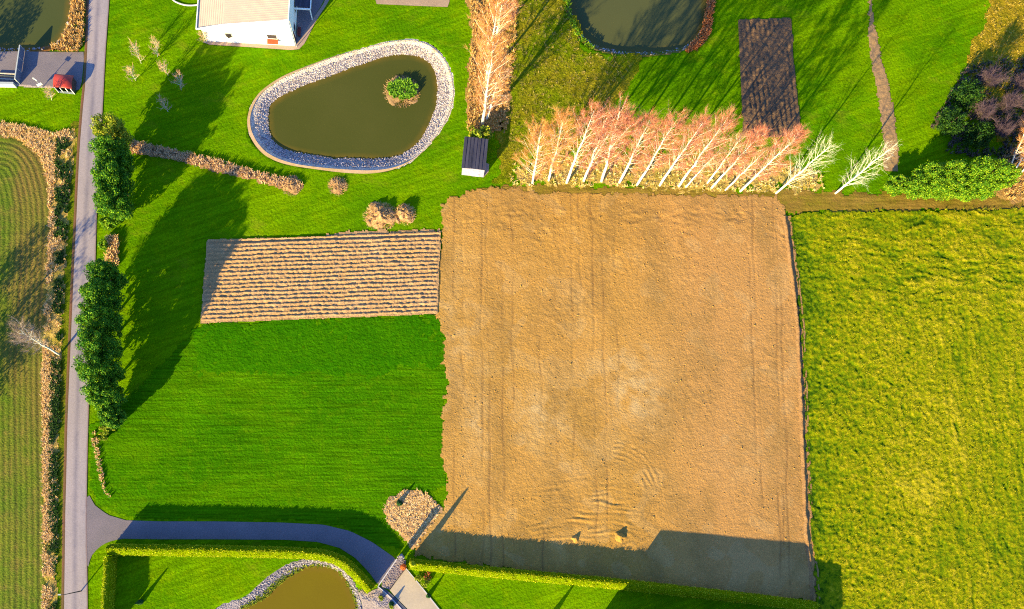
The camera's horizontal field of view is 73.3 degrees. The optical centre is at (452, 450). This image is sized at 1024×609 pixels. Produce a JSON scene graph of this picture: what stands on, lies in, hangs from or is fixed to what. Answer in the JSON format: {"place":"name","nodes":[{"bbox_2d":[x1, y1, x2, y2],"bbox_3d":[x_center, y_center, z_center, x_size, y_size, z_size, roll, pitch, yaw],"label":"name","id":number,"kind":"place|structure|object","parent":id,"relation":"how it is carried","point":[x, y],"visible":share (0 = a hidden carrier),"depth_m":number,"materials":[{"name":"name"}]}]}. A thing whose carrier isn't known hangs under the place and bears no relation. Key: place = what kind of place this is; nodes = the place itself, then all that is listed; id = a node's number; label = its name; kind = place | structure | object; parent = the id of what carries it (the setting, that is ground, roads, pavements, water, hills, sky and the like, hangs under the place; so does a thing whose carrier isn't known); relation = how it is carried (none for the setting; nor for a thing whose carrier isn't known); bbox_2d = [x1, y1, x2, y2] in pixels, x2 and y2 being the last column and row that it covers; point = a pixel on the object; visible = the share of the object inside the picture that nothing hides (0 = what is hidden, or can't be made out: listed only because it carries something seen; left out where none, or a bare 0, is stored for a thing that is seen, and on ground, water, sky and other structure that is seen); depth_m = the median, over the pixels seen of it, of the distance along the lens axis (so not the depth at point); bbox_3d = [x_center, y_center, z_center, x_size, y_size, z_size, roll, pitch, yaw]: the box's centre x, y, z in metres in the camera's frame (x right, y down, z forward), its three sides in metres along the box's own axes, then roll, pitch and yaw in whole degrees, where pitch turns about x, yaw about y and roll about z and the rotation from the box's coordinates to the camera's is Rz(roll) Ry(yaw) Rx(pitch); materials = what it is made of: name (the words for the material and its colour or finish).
{"place":"outdoors","nodes":[
{"label":"outdoors","id":0,"kind":"place"},
{"bbox_2d":[0,134,50,608],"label":"seedling field","id":1,"kind":"structure","parent":0,"point":[24,213],"depth_m":118.92,"materials":[{"name":"green plant"}]},
{"bbox_2d":[0,0,70,48],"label":"pond water","id":2,"kind":"structure","parent":0,"point":[32,23],"depth_m":126.09,"materials":[{"name":"green liquid"}]},
{"bbox_2d":[64,0,108,608],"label":"road","id":3,"kind":"structure","parent":0,"point":[75,578],"depth_m":120.07,"materials":[{"name":"grey asphalt"}]},
{"bbox_2d":[87,496,395,583],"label":"driveway","id":4,"kind":"structure","parent":0,"point":[375,561],"depth_m":117.80,"materials":[{"name":"grey asphalt"}]},
{"bbox_2d":[204,0,328,49],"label":"gravel path","id":5,"kind":"structure","parent":0,"point":[302,40],"depth_m":126.66,"materials":[{"name":"beige gravel"}]},
{"bbox_2d":[88,316,447,547],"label":"grass field","id":6,"kind":"structure","parent":0,"point":[352,452],"depth_m":119.50,"materials":[{"name":"green plant"}]},
{"bbox_2d":[216,559,362,608],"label":"pond bank","id":7,"kind":"structure","parent":0,"point":[233,604],"depth_m":117.46,"materials":[{"name":"grey stone"}]},
{"bbox_2d":[237,560,361,608],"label":"lining stones","id":8,"kind":"object","parent":7,"relation":"on","point":[345,575],"visible":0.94,"depth_m":117.66,"materials":[{"name":"grey stone"}]},
{"bbox_2d":[239,566,354,608],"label":"pond water","id":9,"kind":"structure","parent":0,"point":[316,588],"depth_m":117.89,"materials":[{"name":"brown liquid"}]},
{"bbox_2d":[241,563,357,608],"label":"pond edge plants","id":10,"kind":"object","parent":9,"relation":"on","point":[278,583],"visible":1,"depth_m":117.69,"materials":[{"name":"green plant"}]},
{"bbox_2d":[296,0,323,42],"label":"terrace","id":11,"kind":"structure","parent":0,"point":[304,19],"depth_m":127.42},
{"bbox_2d":[191,314,445,379],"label":"grass field","id":12,"kind":"structure","parent":0,"point":[324,347],"depth_m":121.47,"materials":[{"name":"green plant"}]},
{"bbox_2d":[248,39,454,169],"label":"pond bank","id":13,"kind":"structure","parent":0,"point":[438,54],"depth_m":126.78,"materials":[{"name":"stone"}]},
{"bbox_2d":[255,44,448,167],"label":"lining stones","id":14,"kind":"object","parent":13,"relation":"on","point":[339,162],"visible":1,"depth_m":126.75,"materials":[{"name":"grey stone"}]},
{"bbox_2d":[268,54,437,159],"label":"pond water","id":15,"kind":"structure","parent":0,"point":[351,112],"depth_m":127.07,"materials":[{"name":"green liquid"}]},
{"bbox_2d":[383,75,419,107],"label":"pond island","id":16,"kind":"structure","parent":15,"relation":"in","point":[391,100],"depth_m":127.61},
{"bbox_2d":[386,77,418,100],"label":"island plants","id":17,"kind":"object","parent":16,"relation":"on","point":[398,84],"visible":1,"depth_m":127.05,"materials":[{"name":"green plant"}]},
{"bbox_2d":[382,559,405,588],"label":"threshold paving","id":18,"kind":"structure","parent":0,"point":[392,576],"depth_m":118.11,"materials":[{"name":"grey stone"}]},
{"bbox_2d":[0,0,1006,608],"bbox_3d":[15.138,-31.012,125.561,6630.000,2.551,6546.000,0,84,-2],"label":"ground","id":19,"kind":"structure","parent":0,"point":[184,212],"depth_m":125.36,"materials":[{"name":"green plant"}]},
{"bbox_2d":[7,316,60,355],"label":"bare tree","id":20,"kind":"object","parent":19,"relation":"on","point":[32,332],"visible":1,"depth_m":108.91,"materials":[{"name":"beige plant"}]},
{"bbox_2d":[0,122,76,608],"bbox_3d":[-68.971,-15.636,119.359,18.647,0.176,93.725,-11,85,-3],"label":"ditch verge","id":21,"kind":"structure","parent":19,"relation":"on","point":[53,327],"depth_m":120.43,"materials":[{"name":"beige plant"}]},
{"bbox_2d":[0,120,68,607],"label":"dry ditch grass","id":22,"kind":"structure","parent":21,"relation":"on","point":[47,368],"depth_m":120.07,"materials":[{"name":"brown plant"}]},
{"bbox_2d":[46,137,71,608],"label":"ditch weeds","id":23,"kind":"object","parent":21,"relation":"on","point":[60,254],"visible":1,"depth_m":119.14,"materials":[{"name":"green plant"}]},
{"bbox_2d":[0,51,83,89],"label":"yard","id":24,"kind":"structure","parent":19,"relation":"on","point":[43,68],"depth_m":124.48,"materials":[{"name":"grey concrete"}]},
{"bbox_2d":[53,74,76,93],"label":"shelter","id":25,"kind":"object","parent":24,"relation":"on","point":[60,81],"visible":1,"depth_m":122.66,"materials":[{"name":"red metal"}]},
{"bbox_2d":[56,121,78,608],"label":"verge","id":26,"kind":"structure","parent":19,"relation":"on","point":[67,282],"depth_m":119.66,"materials":[{"name":"green plant"}]},
{"bbox_2d":[50,0,85,51],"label":"sedge bank","id":27,"kind":"structure","parent":19,"relation":"on","point":[74,14],"depth_m":124.90,"materials":[{"name":"beige plant"}]},
{"bbox_2d":[61,0,88,608],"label":"road shoulder","id":28,"kind":"object","parent":19,"relation":"on","point":[70,318],"visible":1,"depth_m":120.33},
{"bbox_2d":[71,349,126,388],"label":"hedgerow tree","id":29,"kind":"object","parent":19,"relation":"on","point":[95,368],"visible":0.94,"depth_m":110.68,"materials":[{"name":"green plant"}]},
{"bbox_2d":[75,325,123,362],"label":"hedgerow tree","id":30,"kind":"object","parent":19,"relation":"on","point":[93,340],"visible":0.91,"depth_m":110.71,"materials":[{"name":"green plant"}]},
{"bbox_2d":[74,300,125,338],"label":"hedgerow tree","id":31,"kind":"object","parent":19,"relation":"on","point":[108,320],"visible":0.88,"depth_m":111.20,"materials":[{"name":"green plant"}]},
{"bbox_2d":[78,277,126,313],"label":"hedgerow tree","id":32,"kind":"object","parent":19,"relation":"on","point":[105,294],"visible":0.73,"depth_m":111.57,"materials":[{"name":"green plant"}]},
{"bbox_2d":[79,378,128,409],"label":"hedgerow tree","id":33,"kind":"object","parent":19,"relation":"on","point":[101,395],"visible":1,"depth_m":111.80,"materials":[{"name":"green plant"}]},
{"bbox_2d":[82,258,129,294],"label":"hedgerow tree","id":34,"kind":"object","parent":19,"relation":"on","point":[100,268],"visible":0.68,"depth_m":113.65,"materials":[{"name":"green plant"}]},
{"bbox_2d":[100,555,117,608],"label":"clipped hedge","id":35,"kind":"object","parent":19,"relation":"on","point":[108,581],"visible":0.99,"depth_m":113.79,"materials":[{"name":"green plant"}]},
{"bbox_2d":[87,133,135,173],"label":"hedgerow tree","id":36,"kind":"object","parent":19,"relation":"on","point":[102,145],"visible":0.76,"depth_m":115.08,"materials":[{"name":"green plant"}]},
{"bbox_2d":[89,111,133,151],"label":"hedgerow tree","id":37,"kind":"object","parent":19,"relation":"on","point":[113,126],"visible":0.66,"depth_m":116.40,"materials":[{"name":"green plant"}]},
{"bbox_2d":[97,404,127,428],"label":"hedgerow tree","id":38,"kind":"object","parent":19,"relation":"on","point":[113,417],"visible":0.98,"depth_m":114.10,"materials":[{"name":"green plant"}]},
{"bbox_2d":[91,181,134,220],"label":"hedgerow tree","id":39,"kind":"object","parent":19,"relation":"on","point":[121,207],"visible":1,"depth_m":115.90,"materials":[{"name":"green plant"}]},
{"bbox_2d":[90,154,135,197],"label":"hedgerow tree","id":40,"kind":"object","parent":19,"relation":"on","point":[104,172],"visible":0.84,"depth_m":114.33,"materials":[{"name":"green plant"}]},
{"bbox_2d":[130,139,302,190],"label":"reed strip","id":41,"kind":"object","parent":19,"relation":"on","point":[201,167],"visible":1,"depth_m":123.91,"materials":[{"name":"brown plant"}]},
{"bbox_2d":[105,543,375,593],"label":"clipped hedge","id":42,"kind":"object","parent":19,"relation":"on","point":[351,569],"visible":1,"depth_m":114.87,"materials":[{"name":"green plant"}]},
{"bbox_2d":[196,0,312,46],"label":"house","id":43,"kind":"structure","parent":19,"relation":"on","point":[271,22],"depth_m":122.20,"materials":[{"name":"white paint"}]},
{"bbox_2d":[201,231,440,322],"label":"ploughed plot","id":44,"kind":"object","parent":19,"relation":"on","point":[270,279],"visible":1,"depth_m":122.47,"materials":[{"name":"soil"}]},
{"bbox_2d":[326,228,439,239],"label":"tan fringe","id":45,"kind":"object","parent":44,"relation":"on","point":[380,231],"visible":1,"depth_m":123.90,"materials":[{"name":"soil"}]},
{"bbox_2d":[247,40,452,173],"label":"earth margin","id":46,"kind":"object","parent":19,"relation":"on","point":[259,147],"visible":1,"depth_m":124.92,"materials":[{"name":"soil"}]},
{"bbox_2d":[362,201,396,229],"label":"hay heap","id":47,"kind":"object","parent":19,"relation":"on","point":[379,216],"visible":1,"depth_m":123.88,"materials":[{"name":"plant"}]},
{"bbox_2d":[376,0,448,6],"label":"tan bed","id":48,"kind":"object","parent":19,"relation":"on","point":[439,3],"visible":1,"depth_m":128.54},
{"bbox_2d":[382,489,442,548],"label":"straw patch","id":49,"kind":"object","parent":19,"relation":"on","point":[410,525],"visible":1,"depth_m":119.17,"materials":[{"name":"plant"}]},
{"bbox_2d":[390,569,437,608],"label":"concrete drive","id":50,"kind":"structure","parent":19,"relation":"on","point":[407,591],"depth_m":117.90,"materials":[{"name":"beige concrete"}]},
{"bbox_2d":[462,137,487,176],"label":"shed","id":51,"kind":"structure","parent":19,"relation":"on","point":[474,156],"depth_m":123.35,"materials":[{"name":"metal"}]},
{"bbox_2d":[465,0,518,132],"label":"orange undergrowth","id":52,"kind":"object","parent":19,"relation":"on","point":[473,65],"visible":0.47,"depth_m":127.50,"materials":[{"name":"plant"}]},
{"bbox_2d":[466,30,517,125],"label":"birch tree","id":53,"kind":"object","parent":19,"relation":"on","point":[489,59],"visible":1,"depth_m":110.95,"materials":[{"name":"orange plant"}]},
{"bbox_2d":[467,0,524,81],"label":"birch tree","id":54,"kind":"object","parent":19,"relation":"on","point":[496,11],"visible":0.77,"depth_m":112.49,"materials":[{"name":"white plant"}]},
{"bbox_2d":[476,50,517,119],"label":"birch tree","id":55,"kind":"object","parent":19,"relation":"on","point":[505,73],"visible":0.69,"depth_m":116.89,"materials":[{"name":"white plant"}]},
{"bbox_2d":[511,112,573,183],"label":"birch tree","id":56,"kind":"object","parent":19,"relation":"on","point":[534,139],"visible":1,"depth_m":114.71,"materials":[{"name":"white plant"}]},
{"bbox_2d":[533,104,581,180],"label":"birch tree","id":57,"kind":"object","parent":19,"relation":"on","point":[564,128],"visible":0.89,"depth_m":112.78,"materials":[{"name":"orange plant"}]},
{"bbox_2d":[492,0,641,183],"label":"rough grass","id":58,"kind":"structure","parent":19,"relation":"on","point":[554,94],"depth_m":128.31,"materials":[{"name":"green plant"}]},
{"bbox_2d":[580,106,628,181],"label":"birch tree","id":59,"kind":"object","parent":19,"relation":"on","point":[603,130],"visible":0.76,"depth_m":112.97,"materials":[{"name":"orange plant"}]},
{"bbox_2d":[409,558,819,608],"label":"clipped hedge","id":60,"kind":"object","parent":19,"relation":"on","point":[586,580],"visible":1,"depth_m":117.50,"materials":[{"name":"green plant"}]},
{"bbox_2d":[633,103,690,185],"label":"birch tree","id":61,"kind":"object","parent":19,"relation":"on","point":[667,134],"visible":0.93,"depth_m":112.33,"materials":[{"name":"white plant"}]},
{"bbox_2d":[510,151,823,194],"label":"rough grass","id":62,"kind":"structure","parent":19,"relation":"on","point":[784,176],"depth_m":127.14,"materials":[{"name":"yellow plant"}]},
{"bbox_2d":[556,96,613,183],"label":"birch tree","id":63,"kind":"object","parent":62,"relation":"on","point":[590,118],"visible":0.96,"depth_m":110.81,"materials":[{"name":"orange plant"}]},
{"bbox_2d":[594,91,641,182],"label":"birch tree","id":64,"kind":"object","parent":62,"relation":"on","point":[627,119],"visible":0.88,"depth_m":109.18,"materials":[{"name":"orange plant"}]},
{"bbox_2d":[616,103,671,183],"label":"birch tree","id":65,"kind":"object","parent":62,"relation":"on","point":[633,152],"visible":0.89,"depth_m":112.47,"materials":[{"name":"orange plant"}]},
{"bbox_2d":[659,104,719,186],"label":"birch tree","id":66,"kind":"object","parent":19,"relation":"on","point":[693,136],"visible":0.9,"depth_m":112.78,"materials":[{"name":"orange plant"}]},
{"bbox_2d":[685,0,715,51],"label":"rusty waterside weeds","id":67,"kind":"object","parent":19,"relation":"on","point":[698,42],"visible":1,"depth_m":129.86,"materials":[{"name":"brown plant"}]},
{"bbox_2d":[678,105,741,186],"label":"birch tree","id":68,"kind":"object","parent":19,"relation":"on","point":[729,121],"visible":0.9,"depth_m":112.27,"materials":[{"name":"orange plant"}]},
{"bbox_2d":[710,122,773,188],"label":"birch tree","id":69,"kind":"object","parent":19,"relation":"on","point":[749,149],"visible":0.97,"depth_m":115.36,"materials":[{"name":"orange plant"}]},
{"bbox_2d":[738,18,800,136],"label":"ploughed plot","id":70,"kind":"object","parent":19,"relation":"on","point":[768,84],"visible":0.95,"depth_m":129.82,"materials":[{"name":"soil"}]},
{"bbox_2d":[739,123,811,191],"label":"birch tree","id":71,"kind":"object","parent":19,"relation":"on","point":[801,133],"visible":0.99,"depth_m":115.01,"materials":[{"name":"orange plant"}]},
{"bbox_2d":[775,134,840,193],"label":"birch tree","id":72,"kind":"object","parent":19,"relation":"on","point":[781,188],"visible":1,"depth_m":118.53,"materials":[{"name":"white plant"}]},
{"bbox_2d":[835,140,901,193],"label":"birch tree","id":73,"kind":"object","parent":19,"relation":"on","point":[841,188],"visible":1,"depth_m":119.73,"materials":[{"name":"white plant"}]},
{"bbox_2d":[867,0,899,170],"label":"trodden strip","id":74,"kind":"object","parent":19,"relation":"on","point":[887,118],"visible":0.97,"depth_m":130.32,"materials":[{"name":"brown soil"}]},
{"bbox_2d":[883,173,909,196],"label":"willow shrub","id":75,"kind":"object","parent":19,"relation":"on","point":[894,185],"visible":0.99,"depth_m":126.41,"materials":[{"name":"green plant"}]},
{"bbox_2d":[904,171,931,199],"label":"willow shrub","id":76,"kind":"object","parent":19,"relation":"on","point":[914,183],"visible":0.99,"depth_m":125.50,"materials":[{"name":"green plant"}]},
{"bbox_2d":[911,160,943,185],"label":"willow shrub","id":77,"kind":"object","parent":19,"relation":"on","point":[933,168],"visible":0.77,"depth_m":124.73,"materials":[{"name":"green plant"}]},
{"bbox_2d":[919,168,954,201],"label":"willow shrub","id":78,"kind":"object","parent":19,"relation":"on","point":[937,182],"visible":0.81,"depth_m":124.92,"materials":[{"name":"green plant"}]},
{"bbox_2d":[937,103,967,135],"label":"scrub bush","id":79,"kind":"object","parent":19,"relation":"on","point":[954,127],"visible":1,"depth_m":127.80,"materials":[{"name":"green plant"}]},
{"bbox_2d":[936,169,970,200],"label":"willow shrub","id":80,"kind":"object","parent":19,"relation":"on","point":[958,185],"visible":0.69,"depth_m":124.58,"materials":[{"name":"green plant"}]},
{"bbox_2d":[940,159,968,184],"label":"willow shrub","id":81,"kind":"object","parent":19,"relation":"on","point":[951,167],"visible":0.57,"depth_m":123.79,"materials":[{"name":"green plant"}]},
{"bbox_2d":[948,77,987,111],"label":"scrub bush","id":82,"kind":"object","parent":19,"relation":"on","point":[962,94],"visible":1,"depth_m":127.67,"materials":[{"name":"green plant"}]},
{"bbox_2d":[954,170,990,202],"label":"willow shrub","id":83,"kind":"object","parent":19,"relation":"on","point":[973,191],"visible":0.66,"depth_m":124.69,"materials":[{"name":"green plant"}]},
{"bbox_2d":[959,155,994,186],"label":"willow shrub","id":84,"kind":"object","parent":19,"relation":"on","point":[977,167],"visible":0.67,"depth_m":123.06,"materials":[{"name":"green plant"}]},
{"bbox_2d":[931,57,1023,163],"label":"dark undergrowth","id":85,"kind":"object","parent":19,"relation":"on","point":[997,113],"visible":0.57,"depth_m":130.65,"materials":[{"name":"plant"}]},
{"bbox_2d":[963,121,995,149],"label":"scrub bush","id":86,"kind":"object","parent":19,"relation":"on","point":[977,130],"visible":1,"depth_m":127.71,"materials":[{"name":"green plant"}]},
{"bbox_2d":[974,94,1000,122],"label":"bare shrub","id":87,"kind":"object","parent":19,"relation":"on","point":[986,110],"visible":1,"depth_m":126.11,"materials":[{"name":"brown plant"}]},
{"bbox_2d":[975,54,1012,88],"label":"bare shrub","id":88,"kind":"object","parent":19,"relation":"on","point":[992,77],"visible":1,"depth_m":126.18,"materials":[{"name":"brown plant"}]},
{"bbox_2d":[983,158,1010,182],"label":"willow shrub","id":89,"kind":"object","parent":19,"relation":"on","point":[997,173],"visible":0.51,"depth_m":123.51,"materials":[{"name":"green plant"}]},
{"bbox_2d":[993,114,1020,138],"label":"bare shrub","id":90,"kind":"object","parent":19,"relation":"on","point":[1003,127],"visible":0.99,"depth_m":126.18,"materials":[{"name":"brown plant"}]},
{"bbox_2d":[994,163,1022,190],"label":"willow shrub","id":91,"kind":"object","parent":19,"relation":"on","point":[1010,177],"visible":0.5,"depth_m":124.87,"materials":[{"name":"green plant"}]},
{"bbox_2d":[994,159,1023,204],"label":"rough grass","id":92,"kind":"structure","parent":19,"relation":"on","point":[1000,194],"depth_m":129.53,"materials":[{"name":"beige plant"}]},
{"bbox_2d":[997,89,1023,116],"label":"bare shrub","id":93,"kind":"object","parent":19,"relation":"on","point":[1014,100],"visible":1,"depth_m":126.03,"materials":[{"name":"brown plant"}]},
{"bbox_2d":[414,186,816,600],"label":"bare field","id":94,"kind":"structure","parent":0,"point":[573,490],"depth_m":122.81,"materials":[{"name":"soil"}]},
{"bbox_2d":[782,216,819,598],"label":"field furrow","id":95,"kind":"structure","parent":94,"relation":"on","point":[795,291],"depth_m":124.02,"materials":[{"name":"brown soil"}]},
{"bbox_2d":[570,0,706,52],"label":"pond water","id":96,"kind":"structure","parent":0,"point":[650,26],"depth_m":131.02,"materials":[{"name":"green liquid"}]},
{"bbox_2d":[566,0,714,56],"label":"pond bank","id":97,"kind":"structure","parent":0,"point":[657,53],"depth_m":129.92,"materials":[{"name":"grey stone"}]},
{"bbox_2d":[471,183,1023,214],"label":"grass path","id":98,"kind":"structure","parent":0,"point":[809,200],"depth_m":127.95,"materials":[{"name":"plant"}]},
{"bbox_2d":[790,206,1023,608],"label":"crop field","id":99,"kind":"structure","parent":0,"point":[823,311],"depth_m":124.58,"materials":[{"name":"plant"}]},
{"bbox_2d":[966,0,1023,161],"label":"meadow","id":100,"kind":"structure","parent":0,"point":[1004,13],"depth_m":132.43,"materials":[{"name":"plant"}]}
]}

